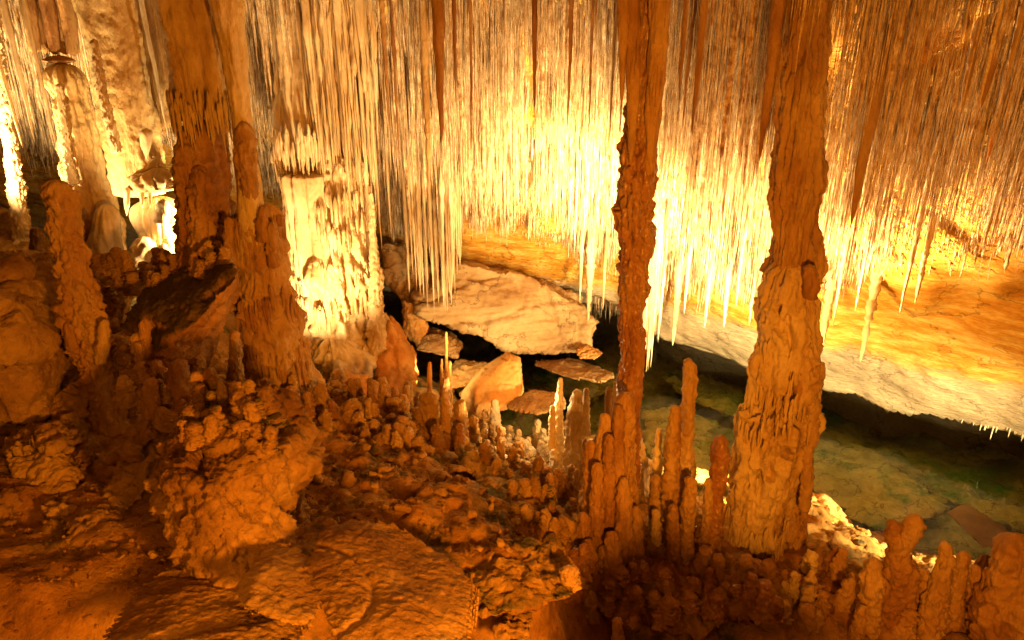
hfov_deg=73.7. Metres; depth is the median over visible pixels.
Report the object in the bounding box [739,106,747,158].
stalactite
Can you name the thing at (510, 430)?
stalagmite
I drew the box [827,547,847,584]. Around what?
stalagmite
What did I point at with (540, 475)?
stalagmite
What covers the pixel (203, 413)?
stalagmite
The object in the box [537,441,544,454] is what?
stalagmite
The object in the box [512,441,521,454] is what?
stalagmite
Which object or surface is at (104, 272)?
stalagmite
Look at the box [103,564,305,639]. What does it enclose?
rock slab
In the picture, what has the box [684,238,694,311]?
stalactite
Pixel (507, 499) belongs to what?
loose stone
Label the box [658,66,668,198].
stalactite
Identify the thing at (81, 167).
cave column
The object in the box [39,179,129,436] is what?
stalagmite
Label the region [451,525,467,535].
loose stone
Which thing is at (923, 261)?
stalactite
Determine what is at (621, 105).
stalactite
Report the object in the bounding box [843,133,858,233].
stalactite
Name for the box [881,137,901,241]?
stalactite
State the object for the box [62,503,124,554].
boulder
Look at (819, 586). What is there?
stalagmite
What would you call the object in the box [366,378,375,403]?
stalagmite
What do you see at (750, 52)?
stalactite
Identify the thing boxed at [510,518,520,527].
loose stone
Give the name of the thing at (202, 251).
stalagmite
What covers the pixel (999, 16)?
stalactite
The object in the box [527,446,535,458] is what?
stalagmite
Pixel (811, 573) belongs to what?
stalagmite
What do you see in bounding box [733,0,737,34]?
stalactite
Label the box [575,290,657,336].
recess straws
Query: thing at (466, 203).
stalactite
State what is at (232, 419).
stalagmite
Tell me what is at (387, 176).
stalactite
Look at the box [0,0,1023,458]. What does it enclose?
ceiling
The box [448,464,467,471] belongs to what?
loose stone
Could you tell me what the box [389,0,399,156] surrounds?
stalactite
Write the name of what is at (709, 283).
stalactite
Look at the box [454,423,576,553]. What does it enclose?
crusted ridge
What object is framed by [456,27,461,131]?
stalactite
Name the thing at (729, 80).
stalactite
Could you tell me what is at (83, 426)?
boulder
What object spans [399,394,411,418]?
stalagmite
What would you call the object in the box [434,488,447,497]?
loose stone
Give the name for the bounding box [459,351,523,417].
boulder
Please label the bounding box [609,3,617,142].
stalactite
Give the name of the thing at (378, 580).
rock slab
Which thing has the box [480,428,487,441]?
stalagmite
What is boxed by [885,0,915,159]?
stalactite
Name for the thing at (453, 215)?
stalactite
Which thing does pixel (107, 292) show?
stalagmite
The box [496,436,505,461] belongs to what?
stalagmite
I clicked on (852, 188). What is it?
stalactite
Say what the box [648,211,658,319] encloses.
stalactite
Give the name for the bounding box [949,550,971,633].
stalagmite
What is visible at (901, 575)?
stalagmite
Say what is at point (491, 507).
loose stone
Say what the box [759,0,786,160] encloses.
stalactite
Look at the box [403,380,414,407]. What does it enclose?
stalagmite
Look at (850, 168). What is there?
stalactite
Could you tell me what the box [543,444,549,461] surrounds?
stalagmite
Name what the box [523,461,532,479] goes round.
stalagmite
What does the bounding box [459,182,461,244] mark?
stalactite
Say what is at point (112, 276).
stalagmite
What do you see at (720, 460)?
stalagmite
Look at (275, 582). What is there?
rock slab
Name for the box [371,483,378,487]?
loose stone
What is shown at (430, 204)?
stalactite
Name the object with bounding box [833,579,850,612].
stalagmite
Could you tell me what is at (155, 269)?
stalagmite
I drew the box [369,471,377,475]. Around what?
loose stone
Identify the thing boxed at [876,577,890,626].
stalagmite
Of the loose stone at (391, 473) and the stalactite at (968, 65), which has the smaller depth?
the stalactite at (968, 65)
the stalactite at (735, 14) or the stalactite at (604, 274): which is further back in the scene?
the stalactite at (604, 274)
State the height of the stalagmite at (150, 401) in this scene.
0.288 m
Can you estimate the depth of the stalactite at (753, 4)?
4.45 m
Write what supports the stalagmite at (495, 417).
on the ground
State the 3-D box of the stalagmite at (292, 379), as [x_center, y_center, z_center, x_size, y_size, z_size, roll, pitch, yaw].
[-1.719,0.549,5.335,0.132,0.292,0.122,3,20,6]
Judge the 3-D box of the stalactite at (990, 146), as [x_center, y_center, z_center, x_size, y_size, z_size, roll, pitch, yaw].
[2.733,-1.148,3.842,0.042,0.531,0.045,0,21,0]
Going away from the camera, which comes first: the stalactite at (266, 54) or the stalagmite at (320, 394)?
the stalagmite at (320, 394)
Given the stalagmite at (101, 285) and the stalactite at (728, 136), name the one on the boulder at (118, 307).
the stalagmite at (101, 285)
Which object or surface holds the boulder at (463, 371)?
on the ground
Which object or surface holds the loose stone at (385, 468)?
on the ground
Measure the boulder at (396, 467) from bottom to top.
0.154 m
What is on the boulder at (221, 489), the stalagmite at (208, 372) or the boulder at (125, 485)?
the stalagmite at (208, 372)
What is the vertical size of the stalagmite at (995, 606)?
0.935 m
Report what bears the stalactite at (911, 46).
hanging from the ceiling
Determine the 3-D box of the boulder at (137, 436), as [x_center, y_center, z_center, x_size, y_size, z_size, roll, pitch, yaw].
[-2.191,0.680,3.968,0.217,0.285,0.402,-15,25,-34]
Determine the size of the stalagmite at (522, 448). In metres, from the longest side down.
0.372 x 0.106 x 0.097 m
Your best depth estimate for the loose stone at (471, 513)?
3.88 m
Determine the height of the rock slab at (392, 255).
0.968 m
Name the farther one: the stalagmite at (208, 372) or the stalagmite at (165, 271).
the stalagmite at (165, 271)
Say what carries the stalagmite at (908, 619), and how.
on the ground
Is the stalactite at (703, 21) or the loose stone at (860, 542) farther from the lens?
the loose stone at (860, 542)
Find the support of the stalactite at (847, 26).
hanging from the ceiling
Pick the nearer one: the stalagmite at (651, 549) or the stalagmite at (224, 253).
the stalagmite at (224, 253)
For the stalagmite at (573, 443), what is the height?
1.089 m
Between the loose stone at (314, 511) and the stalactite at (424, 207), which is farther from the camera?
the stalactite at (424, 207)
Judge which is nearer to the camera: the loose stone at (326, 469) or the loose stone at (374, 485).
the loose stone at (374, 485)
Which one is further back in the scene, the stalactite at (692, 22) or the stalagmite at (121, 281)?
the stalagmite at (121, 281)
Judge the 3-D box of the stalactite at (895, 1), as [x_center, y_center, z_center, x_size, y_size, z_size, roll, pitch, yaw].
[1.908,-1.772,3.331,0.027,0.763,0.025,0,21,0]
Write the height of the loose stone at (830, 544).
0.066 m
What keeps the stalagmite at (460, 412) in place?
on the ground
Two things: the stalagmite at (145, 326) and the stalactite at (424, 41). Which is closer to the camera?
the stalagmite at (145, 326)
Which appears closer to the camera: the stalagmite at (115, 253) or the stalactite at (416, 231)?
the stalagmite at (115, 253)
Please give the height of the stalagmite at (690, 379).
1.851 m
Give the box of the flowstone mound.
[586,537,794,639]
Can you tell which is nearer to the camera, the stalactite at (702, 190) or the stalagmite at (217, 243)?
the stalagmite at (217, 243)
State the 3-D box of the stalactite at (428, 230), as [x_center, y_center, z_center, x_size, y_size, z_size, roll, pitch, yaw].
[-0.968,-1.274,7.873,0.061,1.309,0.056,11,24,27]
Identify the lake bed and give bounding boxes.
[387,313,1023,558]
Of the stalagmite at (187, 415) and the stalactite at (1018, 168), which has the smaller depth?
the stalagmite at (187, 415)
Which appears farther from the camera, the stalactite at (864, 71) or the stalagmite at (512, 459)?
the stalagmite at (512, 459)
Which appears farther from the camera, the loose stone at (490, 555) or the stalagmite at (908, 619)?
the stalagmite at (908, 619)
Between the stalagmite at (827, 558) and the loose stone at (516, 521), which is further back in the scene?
the stalagmite at (827, 558)
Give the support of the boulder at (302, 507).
on the ground
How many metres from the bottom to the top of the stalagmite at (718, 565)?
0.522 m
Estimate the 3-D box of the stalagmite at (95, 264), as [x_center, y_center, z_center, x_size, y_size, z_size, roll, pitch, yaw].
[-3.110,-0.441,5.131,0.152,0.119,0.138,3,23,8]
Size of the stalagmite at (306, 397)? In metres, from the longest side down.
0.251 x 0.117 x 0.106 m
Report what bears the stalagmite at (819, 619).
on the ground
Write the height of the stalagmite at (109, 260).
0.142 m
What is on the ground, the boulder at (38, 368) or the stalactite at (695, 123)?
the boulder at (38, 368)
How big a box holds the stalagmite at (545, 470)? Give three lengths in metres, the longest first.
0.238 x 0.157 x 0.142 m
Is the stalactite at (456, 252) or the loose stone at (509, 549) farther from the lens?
the stalactite at (456, 252)
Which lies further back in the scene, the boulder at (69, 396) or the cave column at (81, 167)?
the cave column at (81, 167)
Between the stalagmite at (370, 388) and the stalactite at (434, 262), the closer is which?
the stalagmite at (370, 388)
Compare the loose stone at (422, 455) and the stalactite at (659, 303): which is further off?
the stalactite at (659, 303)
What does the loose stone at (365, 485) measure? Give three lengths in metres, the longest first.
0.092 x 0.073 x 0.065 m
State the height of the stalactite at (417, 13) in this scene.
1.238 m
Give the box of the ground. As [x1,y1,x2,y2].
[0,237,975,639]
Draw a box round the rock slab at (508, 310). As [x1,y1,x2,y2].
[409,261,598,354]
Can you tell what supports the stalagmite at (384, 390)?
on the ground
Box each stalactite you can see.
[0,0,34,140]
[0,53,22,147]
[22,0,58,156]
[78,34,95,109]
[139,0,167,133]
[261,3,272,106]
[269,43,274,74]
[278,0,287,71]
[286,0,293,74]
[374,130,381,246]
[378,0,389,129]
[383,121,391,238]
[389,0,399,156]
[389,83,396,148]
[392,0,395,45]
[395,0,398,57]
[395,19,399,94]
[399,98,404,168]
[400,160,409,292]
[400,174,408,289]
[402,0,406,54]
[404,142,408,211]
[408,154,416,288]
[408,170,412,269]
[409,82,416,189]
[410,150,418,275]
[412,0,416,58]
[415,0,419,50]
[415,152,420,280]
[417,225,420,292]
[418,154,423,294]
[419,0,430,192]
[421,164,427,282]
[421,187,427,307]
[425,191,430,263]
[427,0,431,47]
[427,3,431,94]
[427,162,434,313]
[427,174,430,245]
[431,0,445,140]
[431,172,439,302]
[431,190,435,298]
[436,157,443,302]
[436,160,443,282]
[438,164,444,296]
[444,171,448,281]
[444,217,446,264]
[444,229,445,299]
[444,234,445,307]
[445,261,448,310]
[447,196,450,289]
[448,0,451,74]
[448,167,453,275]
[448,248,451,304]
[450,243,452,285]
[452,0,456,99]
[452,178,454,246]
[454,164,456,249]
[455,229,457,268]
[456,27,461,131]
[457,175,459,254]
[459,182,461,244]
[462,143,467,219]
[468,0,472,149]
[472,22,474,116]
[480,81,485,191]
[500,55,504,160]
[532,0,537,113]
[535,29,539,105]
[539,32,546,105]
[541,96,544,180]
[565,0,568,53]
[567,0,573,127]
[568,104,574,221]
[579,219,583,299]
[585,230,598,320]
[588,0,594,133]
[595,0,597,34]
[602,230,607,305]
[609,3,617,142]
[613,0,615,28]
[620,84,624,132]
[644,207,656,328]
[645,261,651,348]
[646,215,658,369]
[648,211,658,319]
[648,325,652,359]
[650,210,664,367]
[651,209,661,331]
[657,285,660,315]
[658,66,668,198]
[658,204,667,304]
[658,220,669,334]
[658,293,662,338]
[663,222,669,295]
[666,253,671,289]
[672,259,682,345]
[678,0,689,99]
[682,0,696,129]
[683,101,692,210]
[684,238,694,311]
[687,31,693,112]
[689,63,703,194]
[689,87,699,184]
[691,0,709,134]
[693,0,699,57]
[693,55,704,192]
[694,133,704,247]
[697,126,707,246]
[704,250,713,327]
[706,104,710,174]
[707,26,720,145]
[711,0,713,24]
[718,1,740,178]
[722,50,739,193]
[723,239,738,325]
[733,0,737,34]
[736,221,745,305]
[739,4,759,171]
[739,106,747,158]
[740,0,755,106]
[740,0,759,127]
[743,14,763,188]
[748,82,757,146]
[749,237,759,323]
[751,0,770,164]
[752,76,764,183]
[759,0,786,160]
[795,0,806,73]
[820,264,838,344]
[832,231,851,326]
[841,0,852,62]
[843,2,869,154]
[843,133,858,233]
[843,188,862,284]
[847,137,855,187]
[850,16,893,226]
[850,151,857,202]
[855,216,873,309]
[856,0,878,112]
[859,21,876,116]
[860,271,882,361]
[863,114,884,216]
[880,0,898,88]
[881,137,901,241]
[882,0,907,131]
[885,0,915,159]
[888,0,896,40]
[896,0,920,117]
[898,0,910,56]
[899,2,920,115]
[900,208,925,310]
[902,0,918,83]
[904,65,923,162]
[915,215,936,302]
[956,0,977,92]
[957,0,986,126]
[958,0,974,70]
[959,17,984,114]
[977,0,1004,113]
[980,13,1006,109]
[982,114,1015,247]
[984,190,998,244]
[986,85,1007,162]
[1001,144,1023,229]
[1006,0,1023,75]
[1012,155,1023,202]
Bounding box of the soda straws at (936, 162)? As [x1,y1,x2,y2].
[0,0,1023,313]
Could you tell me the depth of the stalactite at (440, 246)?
7.82 m
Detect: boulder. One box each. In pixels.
[0,208,28,251]
[0,249,79,427]
[0,477,27,526]
[1,422,45,457]
[6,444,88,494]
[26,418,77,455]
[41,481,129,530]
[51,374,89,419]
[58,410,91,446]
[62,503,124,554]
[69,437,99,470]
[89,266,134,333]
[102,430,168,508]
[112,342,228,432]
[117,420,158,464]
[142,371,324,588]
[290,486,310,521]
[304,403,315,420]
[310,492,337,523]
[327,369,378,401]
[365,462,402,500]
[373,316,418,394]
[383,448,395,454]
[391,415,429,452]
[401,299,429,344]
[416,327,462,358]
[443,359,486,389]
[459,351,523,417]
[490,611,533,639]
[811,493,852,526]
[853,525,913,556]
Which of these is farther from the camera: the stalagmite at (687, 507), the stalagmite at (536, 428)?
the stalagmite at (536, 428)
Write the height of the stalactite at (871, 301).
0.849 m
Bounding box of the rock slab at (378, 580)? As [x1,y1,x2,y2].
[304,519,478,639]
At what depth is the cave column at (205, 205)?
4.73 m
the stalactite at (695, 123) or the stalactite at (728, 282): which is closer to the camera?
the stalactite at (695, 123)
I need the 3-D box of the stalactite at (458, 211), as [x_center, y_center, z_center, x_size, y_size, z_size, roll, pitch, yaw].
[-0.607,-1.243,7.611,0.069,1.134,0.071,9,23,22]
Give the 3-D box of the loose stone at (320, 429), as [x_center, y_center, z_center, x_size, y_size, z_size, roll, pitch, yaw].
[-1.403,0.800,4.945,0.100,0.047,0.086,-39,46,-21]
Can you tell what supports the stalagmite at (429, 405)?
on the ground
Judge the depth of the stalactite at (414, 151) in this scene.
6.59 m
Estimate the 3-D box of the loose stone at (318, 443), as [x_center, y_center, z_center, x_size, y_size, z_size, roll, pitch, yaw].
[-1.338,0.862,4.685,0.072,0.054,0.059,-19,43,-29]
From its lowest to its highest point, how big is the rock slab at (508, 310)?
1.458 m
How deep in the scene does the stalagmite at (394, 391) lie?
5.77 m
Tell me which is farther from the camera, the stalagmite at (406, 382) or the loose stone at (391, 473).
the stalagmite at (406, 382)
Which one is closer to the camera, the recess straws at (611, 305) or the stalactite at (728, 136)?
the stalactite at (728, 136)
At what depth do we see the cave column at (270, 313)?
4.99 m
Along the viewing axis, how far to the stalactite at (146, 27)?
5.39 m
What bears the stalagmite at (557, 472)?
on the ground
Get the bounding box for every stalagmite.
[28,227,51,252]
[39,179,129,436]
[89,253,103,270]
[97,280,106,301]
[100,253,108,268]
[100,260,110,275]
[100,285,116,298]
[105,252,120,271]
[109,247,123,268]
[109,259,121,279]
[113,271,122,287]
[117,276,123,290]
[120,250,135,273]
[121,264,137,284]
[123,272,142,295]
[130,333,138,356]
[137,261,147,284]
[138,318,154,360]
[139,377,160,422]
[142,265,160,284]
[143,270,154,288]
[150,247,161,269]
[150,272,160,286]
[157,249,171,272]
[159,264,171,280]
[166,254,177,273]
[166,359,191,408]
[180,404,195,420]
[180,409,196,422]
[188,251,198,277]
[191,411,202,424]
[193,259,206,278]
[196,246,208,259]
[199,409,209,420]
[201,239,214,251]
[203,367,215,384]
[204,252,217,269]
[212,240,222,255]
[215,246,232,264]
[225,415,236,423]
[226,330,244,382]
[262,419,271,438]
[284,385,297,391]
[287,373,297,387]
[302,391,317,419]
[303,372,314,390]
[306,388,316,413]
[313,383,327,415]
[346,378,355,399]
[354,378,363,397]
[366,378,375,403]
[377,376,391,404]
[391,386,398,397]
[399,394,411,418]
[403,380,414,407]
[403,385,412,414]
[413,392,421,406]
[419,391,439,437]
[427,362,432,392]
[439,359,443,399]
[439,376,452,433]
[444,332,447,376]
[447,360,452,408]
[450,399,469,452]
[467,415,481,446]
[480,412,488,429]
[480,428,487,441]
[487,422,495,445]
[489,399,501,435]
[494,425,507,449]
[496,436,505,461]
[505,427,514,438]
[506,446,520,474]
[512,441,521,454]
[514,429,521,439]
[518,459,525,475]
[519,439,525,460]
[523,439,529,452]
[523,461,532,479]
[525,451,534,461]
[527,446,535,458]
[530,456,543,475]
[532,419,540,438]
[536,472,541,485]
[537,428,547,445]
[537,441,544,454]
[540,466,552,485]
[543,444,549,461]
[545,473,556,497]
[547,405,555,448]
[548,378,564,473]
[553,468,564,494]
[557,474,567,499]
[562,389,590,486]
[565,481,574,501]
[566,497,578,512]
[567,464,575,481]
[572,469,580,500]
[577,542,593,584]
[581,388,590,435]
[597,544,604,579]
[604,387,611,417]
[611,617,624,639]
[612,381,616,412]
[638,439,649,503]
[644,535,657,555]
[647,428,663,527]
[647,474,661,536]
[650,508,662,546]
[658,405,681,545]
[665,503,681,567]
[679,358,698,522]
[679,475,697,565]
[691,453,697,504]
[694,524,700,550]
[697,435,731,552]
[699,477,713,544]
[710,553,725,585]
[779,569,788,579]
[780,580,789,596]
[782,599,793,624]
[789,570,800,603]
[797,585,817,610]
[797,602,817,639]
[798,549,818,574]
[799,575,817,597]
[801,570,814,585]
[811,608,824,633]
[813,584,824,600]
[815,589,831,621]
[820,545,839,572]
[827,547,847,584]
[829,602,834,614]
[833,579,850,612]
[847,572,854,579]
[847,578,855,613]
[847,604,867,639]
[853,556,885,639]
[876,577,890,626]
[882,519,921,631]
[889,608,920,639]
[901,513,926,557]
[915,567,930,610]
[916,540,956,639]
[945,591,959,633]
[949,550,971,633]
[965,532,1023,639]
[965,564,982,630]
[974,554,988,568]
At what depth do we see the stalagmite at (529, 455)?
6.54 m
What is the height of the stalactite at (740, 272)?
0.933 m
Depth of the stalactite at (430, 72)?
5.45 m
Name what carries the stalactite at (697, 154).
hanging from the ceiling
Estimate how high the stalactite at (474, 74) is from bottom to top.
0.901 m
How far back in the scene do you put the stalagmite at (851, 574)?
4.66 m
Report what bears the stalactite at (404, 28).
hanging from the ceiling
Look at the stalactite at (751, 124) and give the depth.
4.80 m
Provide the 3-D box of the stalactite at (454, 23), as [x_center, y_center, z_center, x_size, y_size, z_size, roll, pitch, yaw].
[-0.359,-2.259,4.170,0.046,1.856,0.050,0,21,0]
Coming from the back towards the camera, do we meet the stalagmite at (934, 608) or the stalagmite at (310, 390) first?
the stalagmite at (310, 390)
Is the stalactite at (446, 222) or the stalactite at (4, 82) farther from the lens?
the stalactite at (446, 222)
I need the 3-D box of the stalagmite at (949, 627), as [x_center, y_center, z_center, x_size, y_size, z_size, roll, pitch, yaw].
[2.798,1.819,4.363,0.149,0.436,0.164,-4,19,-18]
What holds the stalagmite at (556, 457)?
on the ground
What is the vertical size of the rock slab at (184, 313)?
0.948 m
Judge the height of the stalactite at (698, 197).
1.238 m
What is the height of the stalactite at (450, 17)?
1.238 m
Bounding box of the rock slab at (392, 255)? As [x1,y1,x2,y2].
[377,238,440,302]
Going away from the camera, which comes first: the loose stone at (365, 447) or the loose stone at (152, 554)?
the loose stone at (152, 554)
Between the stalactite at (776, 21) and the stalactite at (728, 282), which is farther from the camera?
the stalactite at (728, 282)
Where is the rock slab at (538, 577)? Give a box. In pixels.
[463,536,581,619]
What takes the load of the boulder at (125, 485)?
on the ground
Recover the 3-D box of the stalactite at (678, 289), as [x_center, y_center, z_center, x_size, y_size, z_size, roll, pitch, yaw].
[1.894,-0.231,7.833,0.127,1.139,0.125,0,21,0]
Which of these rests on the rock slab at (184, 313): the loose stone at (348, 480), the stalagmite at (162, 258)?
the stalagmite at (162, 258)
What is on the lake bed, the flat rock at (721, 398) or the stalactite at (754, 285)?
the flat rock at (721, 398)
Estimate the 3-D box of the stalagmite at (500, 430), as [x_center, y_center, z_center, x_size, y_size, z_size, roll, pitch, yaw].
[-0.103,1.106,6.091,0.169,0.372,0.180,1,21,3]
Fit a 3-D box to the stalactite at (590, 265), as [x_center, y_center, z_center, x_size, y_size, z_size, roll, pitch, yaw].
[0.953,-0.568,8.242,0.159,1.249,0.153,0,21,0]
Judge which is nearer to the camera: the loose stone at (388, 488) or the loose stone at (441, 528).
the loose stone at (441, 528)
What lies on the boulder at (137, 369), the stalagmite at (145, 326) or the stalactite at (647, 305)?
the stalagmite at (145, 326)
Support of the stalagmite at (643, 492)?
on the ground
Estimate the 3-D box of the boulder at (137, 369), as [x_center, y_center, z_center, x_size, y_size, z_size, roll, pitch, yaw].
[-2.129,0.340,4.268,0.651,0.416,1.099,-9,23,-22]
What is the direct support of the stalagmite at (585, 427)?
on the stalagmite at (573, 443)
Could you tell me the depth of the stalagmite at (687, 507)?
4.72 m
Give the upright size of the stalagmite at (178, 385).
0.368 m
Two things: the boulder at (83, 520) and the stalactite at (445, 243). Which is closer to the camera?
the boulder at (83, 520)
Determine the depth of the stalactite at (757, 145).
4.66 m
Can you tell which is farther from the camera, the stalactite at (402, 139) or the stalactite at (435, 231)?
the stalactite at (435, 231)
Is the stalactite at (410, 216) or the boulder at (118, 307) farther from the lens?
the stalactite at (410, 216)
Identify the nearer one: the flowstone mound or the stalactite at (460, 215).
the flowstone mound
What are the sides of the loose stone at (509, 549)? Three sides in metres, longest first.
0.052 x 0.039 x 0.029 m
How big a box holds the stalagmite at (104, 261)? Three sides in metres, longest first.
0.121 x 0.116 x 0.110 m
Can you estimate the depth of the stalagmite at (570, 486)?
5.44 m
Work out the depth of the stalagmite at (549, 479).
5.39 m
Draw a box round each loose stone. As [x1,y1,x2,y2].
[116,554,124,560]
[131,569,139,576]
[147,550,158,559]
[296,515,305,522]
[307,509,312,518]
[310,509,316,517]
[312,474,323,484]
[313,441,321,445]
[316,426,323,436]
[321,466,330,473]
[322,518,337,526]
[330,465,336,470]
[337,432,344,439]
[339,470,355,488]
[350,435,357,441]
[358,480,371,492]
[359,426,370,440]
[360,443,370,451]
[368,443,382,456]
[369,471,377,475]
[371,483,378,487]
[376,463,384,472]
[377,465,393,471]
[381,504,388,509]
[383,486,393,491]
[386,457,393,462]
[388,471,397,476]
[389,498,399,504]
[393,503,411,512]
[412,458,417,465]
[418,452,427,458]
[426,444,434,456]
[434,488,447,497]
[438,525,445,531]
[443,545,451,551]
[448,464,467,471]
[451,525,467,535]
[466,509,477,518]
[475,546,483,551]
[478,487,486,495]
[486,551,494,559]
[487,496,494,503]
[487,534,496,540]
[489,503,493,511]
[496,537,505,547]
[503,497,511,502]
[505,547,512,552]
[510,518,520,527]
[818,572,826,578]
[827,541,835,549]
[856,539,865,545]
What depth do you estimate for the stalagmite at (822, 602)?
4.48 m
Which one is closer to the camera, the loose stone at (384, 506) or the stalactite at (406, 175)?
the loose stone at (384, 506)
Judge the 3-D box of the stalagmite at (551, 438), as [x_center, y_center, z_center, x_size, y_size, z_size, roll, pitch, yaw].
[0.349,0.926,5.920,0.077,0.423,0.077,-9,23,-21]
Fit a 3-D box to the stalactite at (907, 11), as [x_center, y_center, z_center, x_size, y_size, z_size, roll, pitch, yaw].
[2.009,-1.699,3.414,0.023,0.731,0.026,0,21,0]
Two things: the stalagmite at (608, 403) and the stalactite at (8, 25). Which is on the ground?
the stalagmite at (608, 403)
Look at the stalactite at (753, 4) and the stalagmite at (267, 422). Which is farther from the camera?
the stalactite at (753, 4)
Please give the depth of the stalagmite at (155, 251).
5.25 m
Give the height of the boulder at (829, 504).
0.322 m
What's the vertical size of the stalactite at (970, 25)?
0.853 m
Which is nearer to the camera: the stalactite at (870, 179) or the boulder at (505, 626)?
the boulder at (505, 626)
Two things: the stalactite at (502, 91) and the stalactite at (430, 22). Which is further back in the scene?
the stalactite at (502, 91)
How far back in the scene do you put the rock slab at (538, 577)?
3.31 m
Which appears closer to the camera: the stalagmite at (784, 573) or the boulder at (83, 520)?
the boulder at (83, 520)
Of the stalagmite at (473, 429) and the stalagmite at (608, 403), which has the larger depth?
the stalagmite at (473, 429)
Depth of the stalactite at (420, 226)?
7.78 m
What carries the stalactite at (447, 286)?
hanging from the ceiling
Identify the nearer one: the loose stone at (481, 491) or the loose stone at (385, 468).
the loose stone at (385, 468)
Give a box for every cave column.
[0,10,31,246]
[18,0,126,253]
[71,0,175,269]
[153,0,236,269]
[208,0,325,399]
[270,0,389,379]
[575,0,670,579]
[723,0,833,561]
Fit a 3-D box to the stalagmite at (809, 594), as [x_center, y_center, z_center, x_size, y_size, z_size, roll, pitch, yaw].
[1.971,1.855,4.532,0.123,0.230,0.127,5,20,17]
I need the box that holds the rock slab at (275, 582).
[237,543,320,630]
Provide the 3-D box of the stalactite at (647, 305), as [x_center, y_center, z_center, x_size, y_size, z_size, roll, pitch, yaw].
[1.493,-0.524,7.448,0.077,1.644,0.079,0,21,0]
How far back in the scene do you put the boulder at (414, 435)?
5.14 m
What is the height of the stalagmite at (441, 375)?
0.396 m
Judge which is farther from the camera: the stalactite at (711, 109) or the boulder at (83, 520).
the stalactite at (711, 109)
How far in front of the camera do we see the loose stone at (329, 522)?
3.53 m
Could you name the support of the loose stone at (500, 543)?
on the ground
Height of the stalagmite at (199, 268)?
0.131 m
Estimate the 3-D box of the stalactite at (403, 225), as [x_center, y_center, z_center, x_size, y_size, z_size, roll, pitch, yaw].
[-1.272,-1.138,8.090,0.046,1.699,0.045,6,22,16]
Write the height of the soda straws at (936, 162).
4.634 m
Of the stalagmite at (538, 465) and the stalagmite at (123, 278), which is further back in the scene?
the stalagmite at (538, 465)
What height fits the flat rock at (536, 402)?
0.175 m
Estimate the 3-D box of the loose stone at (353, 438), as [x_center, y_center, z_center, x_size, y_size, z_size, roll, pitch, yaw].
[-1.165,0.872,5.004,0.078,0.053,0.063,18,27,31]
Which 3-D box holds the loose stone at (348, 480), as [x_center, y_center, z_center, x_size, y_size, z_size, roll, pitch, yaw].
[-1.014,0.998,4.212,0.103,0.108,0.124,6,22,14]
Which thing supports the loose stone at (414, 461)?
on the ground
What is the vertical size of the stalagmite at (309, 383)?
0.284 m
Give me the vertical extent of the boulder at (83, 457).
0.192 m
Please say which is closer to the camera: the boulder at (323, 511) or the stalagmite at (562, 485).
the boulder at (323, 511)
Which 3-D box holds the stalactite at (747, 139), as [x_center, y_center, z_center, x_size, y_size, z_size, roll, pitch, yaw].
[1.640,-1.513,4.692,0.054,1.238,0.043,-14,25,-32]
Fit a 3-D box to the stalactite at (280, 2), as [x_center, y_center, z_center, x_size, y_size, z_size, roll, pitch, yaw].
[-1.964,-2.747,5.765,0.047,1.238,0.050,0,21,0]
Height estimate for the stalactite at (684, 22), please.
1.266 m
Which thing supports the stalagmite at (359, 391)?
on the ground
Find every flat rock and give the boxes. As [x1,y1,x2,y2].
[507,389,565,414]
[524,367,612,405]
[535,358,613,382]
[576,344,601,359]
[641,404,734,470]
[661,371,745,416]
[813,439,948,530]
[895,462,1023,533]
[947,504,1006,548]
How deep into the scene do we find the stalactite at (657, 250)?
7.31 m
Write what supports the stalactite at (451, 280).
hanging from the ceiling
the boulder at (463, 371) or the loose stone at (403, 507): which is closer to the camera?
the loose stone at (403, 507)
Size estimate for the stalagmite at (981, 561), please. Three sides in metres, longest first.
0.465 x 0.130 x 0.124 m
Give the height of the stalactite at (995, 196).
0.855 m
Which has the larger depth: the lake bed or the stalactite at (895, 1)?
the lake bed
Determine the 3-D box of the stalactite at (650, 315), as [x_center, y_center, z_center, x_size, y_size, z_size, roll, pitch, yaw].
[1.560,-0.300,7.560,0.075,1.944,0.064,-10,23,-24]
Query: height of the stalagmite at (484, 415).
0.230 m
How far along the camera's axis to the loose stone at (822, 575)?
4.90 m
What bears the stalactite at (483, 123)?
hanging from the ceiling
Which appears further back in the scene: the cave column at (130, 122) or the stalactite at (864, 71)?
the cave column at (130, 122)
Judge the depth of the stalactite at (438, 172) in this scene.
7.60 m
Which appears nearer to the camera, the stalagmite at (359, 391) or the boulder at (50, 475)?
the boulder at (50, 475)
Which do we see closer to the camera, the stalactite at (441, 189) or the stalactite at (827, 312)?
the stalactite at (827, 312)
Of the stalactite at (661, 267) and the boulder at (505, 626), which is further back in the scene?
the stalactite at (661, 267)
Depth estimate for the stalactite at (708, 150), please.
5.09 m
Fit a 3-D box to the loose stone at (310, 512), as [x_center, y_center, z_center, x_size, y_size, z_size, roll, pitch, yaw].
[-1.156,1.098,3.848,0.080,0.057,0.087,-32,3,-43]
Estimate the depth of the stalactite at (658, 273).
7.26 m
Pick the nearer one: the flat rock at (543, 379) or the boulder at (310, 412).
the boulder at (310, 412)
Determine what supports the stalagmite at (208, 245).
on the rock slab at (184, 313)
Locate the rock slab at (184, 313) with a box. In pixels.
[120,260,239,366]
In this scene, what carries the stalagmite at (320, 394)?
on the ground
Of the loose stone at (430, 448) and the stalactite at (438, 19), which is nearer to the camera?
the stalactite at (438, 19)
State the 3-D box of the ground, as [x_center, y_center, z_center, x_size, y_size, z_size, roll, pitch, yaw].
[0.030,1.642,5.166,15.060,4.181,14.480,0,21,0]
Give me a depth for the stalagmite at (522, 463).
5.80 m

